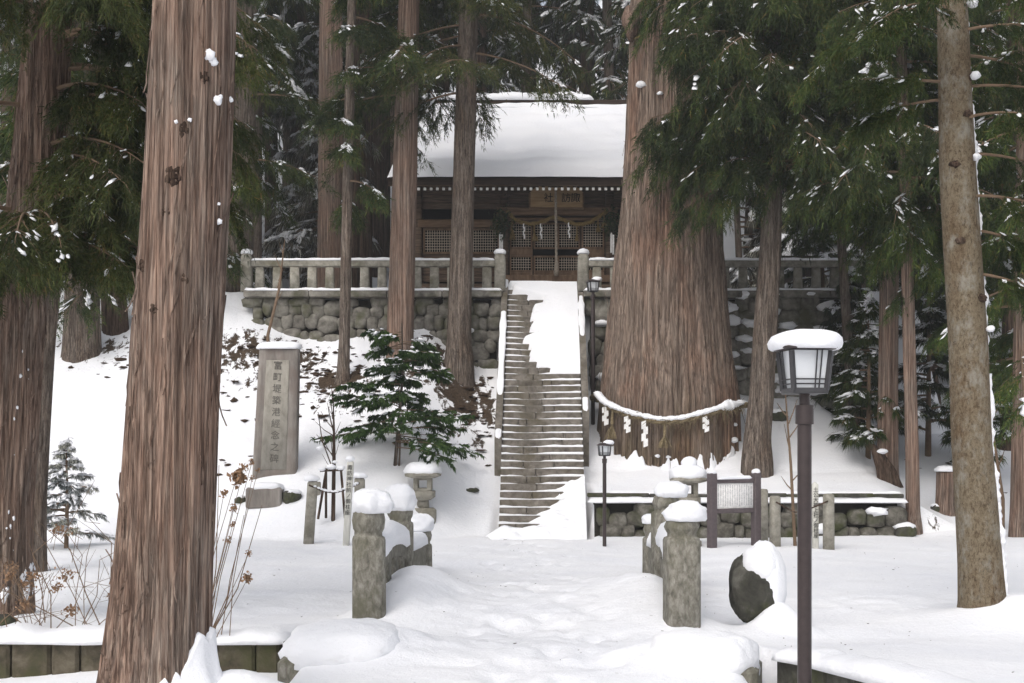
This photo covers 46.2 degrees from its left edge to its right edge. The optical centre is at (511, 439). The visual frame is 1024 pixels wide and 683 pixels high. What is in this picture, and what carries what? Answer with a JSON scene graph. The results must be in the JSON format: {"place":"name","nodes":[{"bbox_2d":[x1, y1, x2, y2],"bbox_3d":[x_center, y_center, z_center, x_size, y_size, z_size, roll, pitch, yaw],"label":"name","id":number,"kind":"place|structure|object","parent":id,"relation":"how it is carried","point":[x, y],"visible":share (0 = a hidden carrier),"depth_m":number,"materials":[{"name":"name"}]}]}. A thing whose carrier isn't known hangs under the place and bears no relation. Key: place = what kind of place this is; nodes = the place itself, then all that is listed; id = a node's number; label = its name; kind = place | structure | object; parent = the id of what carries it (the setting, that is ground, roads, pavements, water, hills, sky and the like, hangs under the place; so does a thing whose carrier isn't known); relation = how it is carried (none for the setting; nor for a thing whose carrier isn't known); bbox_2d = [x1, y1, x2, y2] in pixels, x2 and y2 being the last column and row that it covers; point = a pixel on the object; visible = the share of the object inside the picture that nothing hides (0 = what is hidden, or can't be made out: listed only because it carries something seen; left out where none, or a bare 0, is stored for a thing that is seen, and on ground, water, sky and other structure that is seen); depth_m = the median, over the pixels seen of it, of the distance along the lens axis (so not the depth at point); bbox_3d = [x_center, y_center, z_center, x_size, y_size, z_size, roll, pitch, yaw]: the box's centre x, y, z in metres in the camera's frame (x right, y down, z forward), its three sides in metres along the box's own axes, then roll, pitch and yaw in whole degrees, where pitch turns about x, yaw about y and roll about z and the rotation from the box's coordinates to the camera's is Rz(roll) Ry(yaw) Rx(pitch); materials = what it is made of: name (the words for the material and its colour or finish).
{"place":"outdoors","nodes":[
{"label":"outdoors","id":0,"kind":"place"},
{"bbox_2d":[0,0,1023,682],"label":"snow ground","id":1,"kind":"structure","parent":0,"point":[456,612],"depth_m":15.69,"materials":[{"name":"snow"}]},
{"bbox_2d":[0,12,19,204],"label":"forest cedar","id":2,"kind":"object","parent":1,"relation":"on","point":[4,106],"visible":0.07,"depth_m":34.33,"materials":[{"name":"plant"}]},
{"bbox_2d":[0,11,22,159],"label":"forest cedar","id":3,"kind":"object","parent":1,"relation":"on","point":[2,63],"visible":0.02,"depth_m":28.77,"materials":[{"name":"plant"}]},
{"bbox_2d":[0,542,99,626],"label":"briar thicket","id":4,"kind":"object","parent":1,"relation":"on","point":[24,605],"visible":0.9,"depth_m":9.44,"materials":[{"name":"plant"}]},
{"bbox_2d":[0,480,111,625],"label":"briar thicket","id":5,"kind":"object","parent":1,"relation":"on","point":[64,577],"visible":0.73,"depth_m":9.18,"materials":[{"name":"plant"}]},
{"bbox_2d":[0,518,113,627],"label":"briar thicket","id":6,"kind":"object","parent":1,"relation":"on","point":[57,588],"visible":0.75,"depth_m":9.77,"materials":[{"name":"plant"}]},
{"bbox_2d":[0,9,132,362],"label":"slope cedar","id":7,"kind":"object","parent":1,"relation":"on","point":[77,347],"visible":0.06,"depth_m":24.66,"materials":[{"name":"brown plant"}]},
{"bbox_2d":[0,11,144,342],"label":"slope cedar","id":8,"kind":"object","parent":1,"relation":"on","point":[114,318],"visible":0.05,"depth_m":25.03,"materials":[{"name":"brown plant"}]},
{"bbox_2d":[47,436,114,547],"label":"young conifer","id":9,"kind":"object","parent":1,"relation":"on","point":[70,496],"visible":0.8,"depth_m":18.14,"materials":[{"name":"green plant"}]},
{"bbox_2d":[0,0,262,571],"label":"grey cedar","id":10,"kind":"object","parent":1,"relation":"on","point":[42,470],"visible":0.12,"depth_m":14.89,"materials":[{"name":"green plant"}]},
{"bbox_2d":[0,623,290,678],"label":"bank wall","id":11,"kind":"structure","parent":1,"relation":"on","point":[28,650],"depth_m":8.88,"materials":[{"name":"stone"}]},
{"bbox_2d":[0,0,296,615],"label":"red cedar","id":12,"kind":"object","parent":1,"relation":"on","point":[45,244],"visible":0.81,"depth_m":9.95,"materials":[{"name":"green plant"}]},
{"bbox_2d":[96,0,236,682],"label":"red cedar","id":13,"kind":"object","parent":1,"relation":"on","point":[159,628],"visible":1,"depth_m":6.78,"materials":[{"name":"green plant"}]},
{"bbox_2d":[147,0,318,148],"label":"forest cedar","id":14,"kind":"object","parent":1,"relation":"on","point":[269,130],"visible":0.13,"depth_m":34.75,"materials":[{"name":"plant"}]},
{"bbox_2d":[213,458,261,635],"bbox_3d":[-2.091,0.928,8.942,0.564,1.588,0.310,0,0,21],"label":"dead hydrangea","id":15,"kind":"object","parent":1,"relation":"on","point":[238,476],"visible":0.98,"depth_m":8.90,"materials":[{"name":"plant"}]},
{"bbox_2d":[246,482,284,508],"bbox_3d":[-4.199,0.935,20.371,0.674,0.448,0.413,0,0,0],"label":"pedestal stone","id":16,"kind":"object","parent":1,"relation":"on","point":[267,494],"visible":0.96,"depth_m":20.18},
{"bbox_2d":[265,78,277,237],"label":"forest cedar","id":17,"kind":"object","parent":1,"relation":"on","point":[272,155],"visible":0.01,"depth_m":43.79,"materials":[{"name":"plant"}]},
{"bbox_2d":[266,240,284,341],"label":"bare sapling","id":18,"kind":"object","parent":1,"relation":"on","point":[273,310],"visible":0.91,"depth_m":24.98,"materials":[{"name":"brown wood"}]},
{"bbox_2d":[252,341,301,478],"bbox_3d":[-4.108,-0.418,20.998,0.854,2.621,0.322,0,0,0],"label":"stone monument","id":19,"kind":"object","parent":1,"relation":"on","point":[276,443],"visible":1,"depth_m":20.87,"materials":[{"name":"stone"}]},
{"bbox_2d":[225,0,341,291],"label":"slope cedar","id":20,"kind":"object","parent":1,"relation":"on","point":[244,111],"visible":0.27,"depth_m":26.81,"materials":[{"name":"green plant"}]},
{"bbox_2d":[253,0,318,277],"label":"forest cedar","id":21,"kind":"object","parent":1,"relation":"on","point":[257,247],"visible":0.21,"depth_m":32.93,"materials":[{"name":"green plant"}]},
{"bbox_2d":[262,57,317,286],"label":"forest cedar","id":22,"kind":"object","parent":1,"relation":"on","point":[293,197],"visible":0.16,"depth_m":38.16,"materials":[{"name":"plant"}]},
{"bbox_2d":[282,489,301,503],"bbox_3d":[-3.730,0.964,20.311,0.313,0.270,0.291,0,0,-36],"label":"rock","id":23,"kind":"object","parent":1,"relation":"on","point":[291,495],"visible":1,"depth_m":20.20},
{"bbox_2d":[262,7,345,270],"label":"forest cedar","id":24,"kind":"object","parent":1,"relation":"on","point":[287,145],"visible":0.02,"depth_m":41.12,"materials":[{"name":"plant"}]},
{"bbox_2d":[303,474,319,543],"bbox_3d":[-3.164,1.154,18.896,0.258,1.231,0.223,0,0,-26],"label":"stone post","id":25,"kind":"object","parent":1,"relation":"on","point":[310,511],"visible":0.93,"depth_m":18.82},
{"bbox_2d":[265,8,359,287],"bbox_3d":[-4.419,-13.481,33.113,5.108,22.500,5.575,0,0,-29],"label":"forest cedar","id":26,"kind":"object","parent":1,"relation":"on","point":[355,250],"visible":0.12,"depth_m":32.81,"materials":[{"name":"brown plant"}]},
{"bbox_2d":[262,41,383,287],"bbox_3d":[-5.652,-7.245,35.492,5.093,10.172,3.777,0,0,-1],"label":"forest cedar","id":27,"kind":"object","parent":1,"relation":"on","point":[298,241],"visible":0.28,"depth_m":34.93,"materials":[{"name":"plant"}]},
{"bbox_2d":[258,0,397,287],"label":"forest cedar","id":28,"kind":"object","parent":1,"relation":"on","point":[329,244],"visible":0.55,"depth_m":30.24,"materials":[{"name":"red plant"}]},
{"bbox_2d":[315,379,344,520],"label":"staked sapling","id":29,"kind":"object","parent":1,"relation":"on","point":[332,467],"visible":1,"depth_m":19.66,"materials":[{"name":"brown plant"}]},
{"bbox_2d":[343,455,354,545],"bbox_3d":[-2.549,1.031,18.701,0.194,1.587,0.140,0,0,0],"label":"sign stake","id":30,"kind":"object","parent":1,"relation":"on","point":[350,459],"visible":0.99,"depth_m":18.65,"materials":[{"name":"white wood"}]},
{"bbox_2d":[353,472,367,534],"bbox_3d":[-2.454,1.117,19.305,0.234,1.208,0.223,0,0,-32],"label":"stone post","id":31,"kind":"object","parent":1,"relation":"on","point":[359,477],"visible":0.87,"depth_m":19.23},
{"bbox_2d":[267,0,457,287],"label":"forest cedar","id":32,"kind":"object","parent":1,"relation":"on","point":[309,36],"visible":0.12,"depth_m":35.74,"materials":[{"name":"green plant"}]},
{"bbox_2d":[304,0,424,385],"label":"cedar tree","id":33,"kind":"object","parent":1,"relation":"on","point":[351,33],"visible":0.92,"depth_m":24.11,"materials":[{"name":"green plant"}]},
{"bbox_2d":[241,287,501,368],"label":"retaining wall","id":34,"kind":"structure","parent":1,"relation":"on","point":[305,313],"depth_m":25.84,"materials":[{"name":"stone"}]},
{"bbox_2d":[240,249,505,291],"bbox_3d":[-3.005,-3.677,25.975,5.753,0.931,0.267,0,0,0],"label":"stone balustrade","id":35,"kind":"object","parent":34,"relation":"on","point":[497,263],"visible":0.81,"depth_m":25.91,"materials":[{"name":"stone"}]},
{"bbox_2d":[372,86,384,277],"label":"forest cedar","id":36,"kind":"object","parent":1,"relation":"on","point":[377,223],"visible":0.2,"depth_m":40.85,"materials":[{"name":"brown wood"}]},
{"bbox_2d":[293,0,480,357],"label":"slope cedar","id":37,"kind":"object","parent":1,"relation":"on","point":[401,291],"visible":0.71,"depth_m":24.70,"materials":[{"name":"red plant"}]},
{"bbox_2d":[310,323,485,472],"bbox_3d":[-1.834,-0.711,21.167,3.074,2.703,3.069,0,0,24],"label":"evergreen shrub","id":38,"kind":"object","parent":1,"relation":"on","point":[398,365],"visible":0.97,"depth_m":20.72,"materials":[{"name":"green plant"}]},
{"bbox_2d":[300,3,524,112],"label":"forest cedar","id":39,"kind":"object","parent":1,"relation":"on","point":[511,86],"visible":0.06,"depth_m":40.13,"materials":[{"name":"plant"}]},
{"bbox_2d":[403,461,441,523],"bbox_3d":[-1.514,0.932,20.298,0.650,1.154,0.623,0,0,0],"label":"stone lantern","id":40,"kind":"object","parent":1,"relation":"on","point":[420,470],"visible":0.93,"depth_m":20.10,"materials":[{"name":"stone"}]},
{"bbox_2d":[343,4,533,257],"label":"forest cedar","id":41,"kind":"object","parent":1,"relation":"on","point":[387,219],"visible":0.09,"depth_m":42.07,"materials":[{"name":"brown wood"}]},
{"bbox_2d":[319,0,598,386],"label":"cedar tree","id":42,"kind":"object","parent":1,"relation":"on","point":[458,360],"visible":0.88,"depth_m":24.98,"materials":[{"name":"green plant"}]},
{"bbox_2d":[424,18,500,92],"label":"forest cedar","id":43,"kind":"object","parent":1,"relation":"on","point":[446,84],"visible":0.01,"depth_m":41.85,"materials":[{"name":"plant"}]},
{"bbox_2d":[419,1,556,92],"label":"forest cedar","id":44,"kind":"object","parent":1,"relation":"on","point":[481,58],"visible":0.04,"depth_m":43.01,"materials":[{"name":"plant"}]},
{"bbox_2d":[277,481,761,682],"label":"stone bridge","id":45,"kind":"structure","parent":1,"relation":"on","point":[383,550],"depth_m":9.77,"materials":[{"name":"stone"}]},
{"bbox_2d":[486,279,588,539],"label":"stone staircase","id":46,"kind":"structure","parent":1,"relation":"on","point":[542,399],"depth_m":22.83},
{"bbox_2d":[68,335,1006,492],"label":"leaf litter","id":47,"kind":"object","parent":1,"relation":"on","point":[234,399],"visible":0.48,"depth_m":24.37,"materials":[{"name":"brown plant"}]},
{"bbox_2d":[477,0,614,94],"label":"forest cedar","id":48,"kind":"object","parent":1,"relation":"on","point":[549,33],"visible":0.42,"depth_m":44.08,"materials":[{"name":"plant"}]},
{"bbox_2d":[477,0,614,93],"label":"forest cedar","id":49,"kind":"object","parent":1,"relation":"on","point":[490,62],"visible":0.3,"depth_m":42.01,"materials":[{"name":"plant"}]},
{"bbox_2d":[488,0,603,99],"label":"forest cedar","id":50,"kind":"object","parent":1,"relation":"on","point":[534,74],"depth_m":49.92,"materials":[{"name":"plant"}]},
{"bbox_2d":[387,91,720,287],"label":"shrine hall","id":51,"kind":"structure","parent":1,"relation":"on","point":[526,154],"depth_m":29.04,"materials":[{"name":"brown wood"}]},
{"bbox_2d":[423,228,450,253],"bbox_3d":[-1.694,-4.810,29.030,0.915,0.620,0.050,0,0,0],"label":"window","id":52,"kind":"structure","parent":51,"relation":"in","point":[424,229],"depth_m":29.01,"materials":[{"name":"brown wood"}]},
{"bbox_2d":[473,228,499,253],"bbox_3d":[-0.729,-4.810,29.030,0.855,0.620,0.050,0,0,0],"label":"window","id":53,"kind":"structure","parent":51,"relation":"in","point":[475,229],"depth_m":29.01,"materials":[{"name":"brown wood"}]},
{"bbox_2d":[490,194,515,248],"bbox_3d":[-0.231,-5.122,28.637,0.656,1.405,0.519,0,0,0],"label":"evergreen bundle","id":54,"kind":"object","parent":51,"relation":"hanging from","point":[498,224],"visible":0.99,"depth_m":28.59,"materials":[{"name":"green plant"}]},
{"bbox_2d":[510,222,532,274],"bbox_3d":[0.219,-4.601,29.000,0.555,1.318,0.050,0,0,0],"label":"door","id":55,"kind":"structure","parent":51,"relation":"in","point":[516,251],"depth_m":28.98,"materials":[{"name":"brown wood"}]},
{"bbox_2d":[533,223,554,274],"bbox_3d":[0.798,-4.601,29.050,0.555,1.318,0.050,0,0,0],"label":"door","id":56,"kind":"structure","parent":51,"relation":"in","point":[538,272],"depth_m":29.03,"materials":[{"name":"brown wood"}]},
{"bbox_2d":[529,186,583,208],"bbox_3d":[1.064,-5.806,28.714,1.315,0.562,0.072,0,0,0],"label":"name plaque","id":57,"kind":"object","parent":51,"relation":"attached to","point":[540,198],"visible":0.99,"depth_m":28.70,"materials":[{"name":"brown wood"}]},
{"bbox_2d":[554,189,558,275],"bbox_3d":[1.050,-5.024,28.553,0.124,2.239,0.127,0,0,0],"label":"bell rope","id":58,"kind":"object","parent":51,"relation":"hanging from","point":[556,269],"visible":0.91,"depth_m":28.52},
{"bbox_2d":[506,209,607,240],"bbox_3d":[1.075,-5.142,28.723,2.460,0.762,0.181,0,0,1],"label":"straw garland","id":59,"kind":"object","parent":51,"relation":"hanging from","point":[562,219],"visible":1,"depth_m":28.70,"materials":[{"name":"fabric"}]},
{"bbox_2d":[557,223,579,274],"bbox_3d":[1.377,-4.601,29.050,0.555,1.318,0.050,0,0,0],"label":"door","id":60,"kind":"structure","parent":51,"relation":"in","point":[561,272],"depth_m":29.03,"materials":[{"name":"brown wood"}]},
{"bbox_2d":[581,222,603,274],"bbox_3d":[1.956,-4.601,29.000,0.555,1.318,0.050,0,0,0],"label":"door","id":61,"kind":"structure","parent":51,"relation":"in","point":[595,251],"depth_m":28.98,"materials":[{"name":"brown wood"}]},
{"bbox_2d":[594,200,619,254],"bbox_3d":[2.311,-5.117,28.648,0.749,1.394,0.564,0,0,0],"label":"evergreen bundle","id":62,"kind":"object","parent":51,"relation":"hanging from","point":[612,223],"visible":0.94,"depth_m":28.59,"materials":[{"name":"green plant"}]},
{"bbox_2d":[504,8,626,99],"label":"forest cedar","id":63,"kind":"object","parent":1,"relation":"on","point":[554,55],"visible":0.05,"depth_m":48.55,"materials":[{"name":"plant"}]},
{"bbox_2d":[529,0,629,99],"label":"forest cedar","id":64,"kind":"object","parent":1,"relation":"on","point":[608,81],"visible":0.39,"depth_m":41.51,"materials":[{"name":"plant"}]},
{"bbox_2d":[532,0,627,99],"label":"forest cedar","id":65,"kind":"object","parent":1,"relation":"on","point":[596,12],"visible":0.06,"depth_m":44.87,"materials":[{"name":"plant"}]},
{"bbox_2d":[586,277,601,424],"bbox_3d":[1.667,-1.668,24.308,0.318,3.282,0.262,0,0,-17],"label":"street lamp","id":66,"kind":"object","parent":1,"relation":"on","point":[593,285],"visible":0.98,"depth_m":24.26,"materials":[{"name":"brown metal"}]},
{"bbox_2d":[597,440,613,546],"bbox_3d":[1.462,0.977,18.708,0.256,1.960,0.212,0,0,-22],"label":"street lamp","id":67,"kind":"object","parent":1,"relation":"on","point":[604,448],"visible":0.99,"depth_m":18.67,"materials":[{"name":"brown metal"}]},
{"bbox_2d":[581,23,722,231],"bbox_3d":[5.536,-15.308,37.612,8.243,24.651,6.963,0,0,39],"label":"forest cedar","id":68,"kind":"object","parent":1,"relation":"on","point":[601,45],"visible":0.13,"depth_m":38.52,"materials":[{"name":"plant"}]},
{"bbox_2d":[596,0,746,470],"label":"giant cedar","id":69,"kind":"object","parent":1,"relation":"on","point":[667,346],"visible":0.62,"depth_m":23.03,"materials":[{"name":"brown plant"}]},
{"bbox_2d":[589,391,747,447],"bbox_3d":[3.149,-0.406,23.874,3.194,1.113,3.444,0,0,0],"label":"sacred rope","id":70,"kind":"object","parent":69,"relation":"attached to","point":[725,406],"visible":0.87,"depth_m":22.57,"materials":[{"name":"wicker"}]},
{"bbox_2d":[669,456,706,545],"bbox_3d":[2.736,1.072,18.601,0.588,1.642,0.563,0,0,0],"label":"stone lantern","id":71,"kind":"object","parent":1,"relation":"on","point":[688,471],"visible":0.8,"depth_m":18.41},
{"bbox_2d":[583,287,870,421],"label":"retaining wall","id":72,"kind":"structure","parent":1,"relation":"on","point":[802,308],"depth_m":25.71,"materials":[{"name":"stone"}]},
{"bbox_2d":[577,248,862,290],"bbox_3d":[4.486,-3.677,25.980,6.168,0.933,0.258,0,0,0],"label":"stone balustrade","id":73,"kind":"object","parent":72,"relation":"on","point":[585,262],"visible":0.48,"depth_m":25.91,"materials":[{"name":"stone"}]},
{"bbox_2d":[707,469,760,547],"bbox_3d":[3.404,1.137,18.371,0.960,1.394,0.150,0,0,-26],"label":"notice board","id":74,"kind":"object","parent":1,"relation":"on","point":[733,494],"visible":1,"depth_m":18.34,"materials":[{"name":"grey"}]},
{"bbox_2d":[587,491,907,537],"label":"terrace wall","id":75,"kind":"structure","parent":1,"relation":"on","point":[623,520],"depth_m":20.28,"materials":[{"name":"stone"}]},
{"bbox_2d":[729,540,786,622],"bbox_3d":[2.128,1.229,10.400,0.496,0.720,0.550,0,0,0],"label":"boulder","id":76,"kind":"object","parent":1,"relation":"on","point":[757,580],"visible":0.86,"depth_m":10.19,"materials":[{"name":"stone"}]},
{"bbox_2d":[729,44,792,288],"bbox_3d":[6.795,-7.534,35.166,4.041,10.882,5.449,0,0,-45],"label":"forest cedar","id":77,"kind":"object","parent":1,"relation":"on","point":[751,272],"depth_m":34.87,"materials":[{"name":"plant"}]},
{"bbox_2d":[761,489,767,540],"bbox_3d":[4.049,1.398,19.303,0.117,1.225,0.117,0,0,-17],"label":"stone post","id":78,"kind":"object","parent":1,"relation":"on","point":[764,514],"visible":0.63,"depth_m":19.25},
{"bbox_2d":[732,72,814,288],"bbox_3d":[8.155,-6.656,34.605,4.354,8.695,3.229,0,0,15],"label":"forest cedar","id":79,"kind":"object","parent":1,"relation":"on","point":[753,253],"visible":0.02,"depth_m":34.90,"materials":[{"name":"green wood"}]},
{"bbox_2d":[769,496,780,546],"bbox_3d":[4.030,1.450,18.401,0.157,1.193,0.160,0,0,-16],"label":"stone post","id":80,"kind":"object","parent":1,"relation":"on","point":[774,523],"visible":0.79,"depth_m":18.33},
{"bbox_2d":[619,0,935,477],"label":"leaning cedar","id":81,"kind":"object","parent":1,"relation":"on","point":[731,66],"visible":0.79,"depth_m":21.35,"materials":[{"name":"green plant"}]},
{"bbox_2d":[772,408,785,420],"bbox_3d":[5.457,-0.508,24.607,0.434,0.307,0.396,0,0,0],"label":"rock","id":82,"kind":"object","parent":1,"relation":"on","point":[779,414],"visible":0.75,"depth_m":24.44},
{"bbox_2d":[777,395,796,545],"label":"bare sapling","id":83,"kind":"object","parent":1,"relation":"on","point":[791,487],"visible":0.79,"depth_m":18.68,"materials":[{"name":"plant"}]},
{"bbox_2d":[767,329,842,682],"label":"street lamp","id":84,"kind":"object","parent":1,"relation":"on","point":[804,358],"visible":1,"depth_m":6.96,"materials":[{"name":"brown metal"}]},
{"bbox_2d":[743,0,870,426],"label":"path cedar","id":85,"kind":"object","parent":1,"relation":"on","point":[844,292],"visible":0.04,"depth_m":24.41,"materials":[{"name":"brown plant"}]},
{"bbox_2d":[812,482,818,548],"bbox_3d":[4.625,1.394,18.297,0.103,1.506,0.098,0,0,0],"label":"sign stake","id":86,"kind":"object","parent":1,"relation":"on","point":[815,526],"visible":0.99,"depth_m":18.25,"materials":[{"name":"white wood"}]},
{"bbox_2d":[781,234,872,290],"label":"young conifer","id":87,"kind":"object","parent":1,"relation":"on","point":[790,279],"visible":0.01,"depth_m":30.80,"materials":[{"name":"plant"}]},
{"bbox_2d":[784,202,872,287],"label":"young conifer","id":88,"kind":"object","parent":1,"relation":"on","point":[788,272],"visible":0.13,"depth_m":26.76,"materials":[{"name":"green plant"}]},
{"bbox_2d":[823,493,834,549],"bbox_3d":[4.803,1.444,18.202,0.155,1.261,0.150,0,0,-18],"label":"stone post","id":89,"kind":"object","parent":1,"relation":"on","point":[828,528],"visible":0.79,"depth_m":18.14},
{"bbox_2d":[810,265,904,435],"bbox_3d":[7.230,-1.749,25.233,2.828,3.857,2.722,0,0,0],"label":"young conifer","id":90,"kind":"object","parent":1,"relation":"on","point":[832,311],"visible":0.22,"depth_m":25.15,"materials":[{"name":"green plant"}]},
{"bbox_2d":[803,228,944,310],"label":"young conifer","id":91,"kind":"object","parent":1,"relation":"on","point":[827,279],"visible":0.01,"depth_m":29.07,"materials":[{"name":"plant"}]},
{"bbox_2d":[823,291,925,458],"bbox_3d":[6.897,-1.169,23.207,1.917,3.417,2.426,0,0,0],"label":"young conifer","id":92,"kind":"object","parent":1,"relation":"on","point":[851,381],"visible":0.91,"depth_m":23.08,"materials":[{"name":"green plant"}]},
{"bbox_2d":[772,646,979,682],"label":"bank wall","id":93,"kind":"structure","parent":1,"relation":"on","point":[831,665],"depth_m":7.54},
{"bbox_2d":[871,444,903,487],"bbox_3d":[6.935,0.473,22.188,0.598,0.810,0.446,0,0,0],"label":"rotten stump","id":94,"kind":"object","parent":1,"relation":"on","point":[886,471],"visible":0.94,"depth_m":22.07,"materials":[{"name":"wood"}]},
{"bbox_2d":[781,0,1016,477],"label":"path cedar","id":95,"kind":"object","parent":1,"relation":"on","point":[887,360],"visible":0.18,"depth_m":21.47,"materials":[{"name":"green plant"}]},
{"bbox_2d":[780,0,1023,534],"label":"path cedar","id":96,"kind":"object","parent":1,"relation":"on","point":[925,55],"visible":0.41,"depth_m":19.89,"materials":[{"name":"green plant"}]},
{"bbox_2d":[783,0,1023,608],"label":"grey fir","id":97,"kind":"object","parent":1,"relation":"on","point":[982,571],"visible":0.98,"depth_m":10.76,"materials":[{"name":"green plant"}]},
{"bbox_2d":[892,522,916,536],"bbox_3d":[6.645,1.555,20.299,0.405,0.339,0.403,0,0,0],"label":"rock","id":98,"kind":"object","parent":1,"relation":"on","point":[906,529],"visible":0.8,"depth_m":20.15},
{"bbox_2d":[874,260,950,456],"bbox_3d":[8.408,-1.677,24.416,2.565,4.401,1.970,0,0,0],"label":"young conifer","id":99,"kind":"object","parent":1,"relation":"on","point":[927,386],"visible":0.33,"depth_m":24.35,"materials":[{"name":"green plant"}]},
{"bbox_2d":[934,465,954,515],"bbox_3d":[7.724,0.962,21.296,0.457,1.023,0.446,0,0,0],"label":"tree stump","id":100,"kind":"object","parent":1,"relation":"on","point":[944,498],"visible":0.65,"depth_m":21.13,"materials":[{"name":"red wood"}]},
{"bbox_2d":[877,0,1023,536],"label":"path cedar","id":101,"kind":"object","parent":1,"relation":"on","point":[1009,385],"visible":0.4,"depth_m":19.94,"materials":[{"name":"green plant"}]},
{"bbox_2d":[899,0,1017,450],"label":"path cedar","id":102,"kind":"object","parent":1,"relation":"on","point":[1008,321],"visible":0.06,"depth_m":24.98,"materials":[{"name":"green plant"}]},
{"bbox_2d":[933,277,1011,466],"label":"young conifer","id":103,"kind":"object","parent":1,"relation":"on","point":[946,441],"visible":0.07,"depth_m":22.98,"materials":[{"name":"green plant"}]},
{"bbox_2d":[993,405,1004,528],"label":"bare sapling","id":104,"kind":"object","parent":1,"relation":"on","point":[1001,491],"visible":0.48,"depth_m":20.48,"materials":[{"name":"plant"}]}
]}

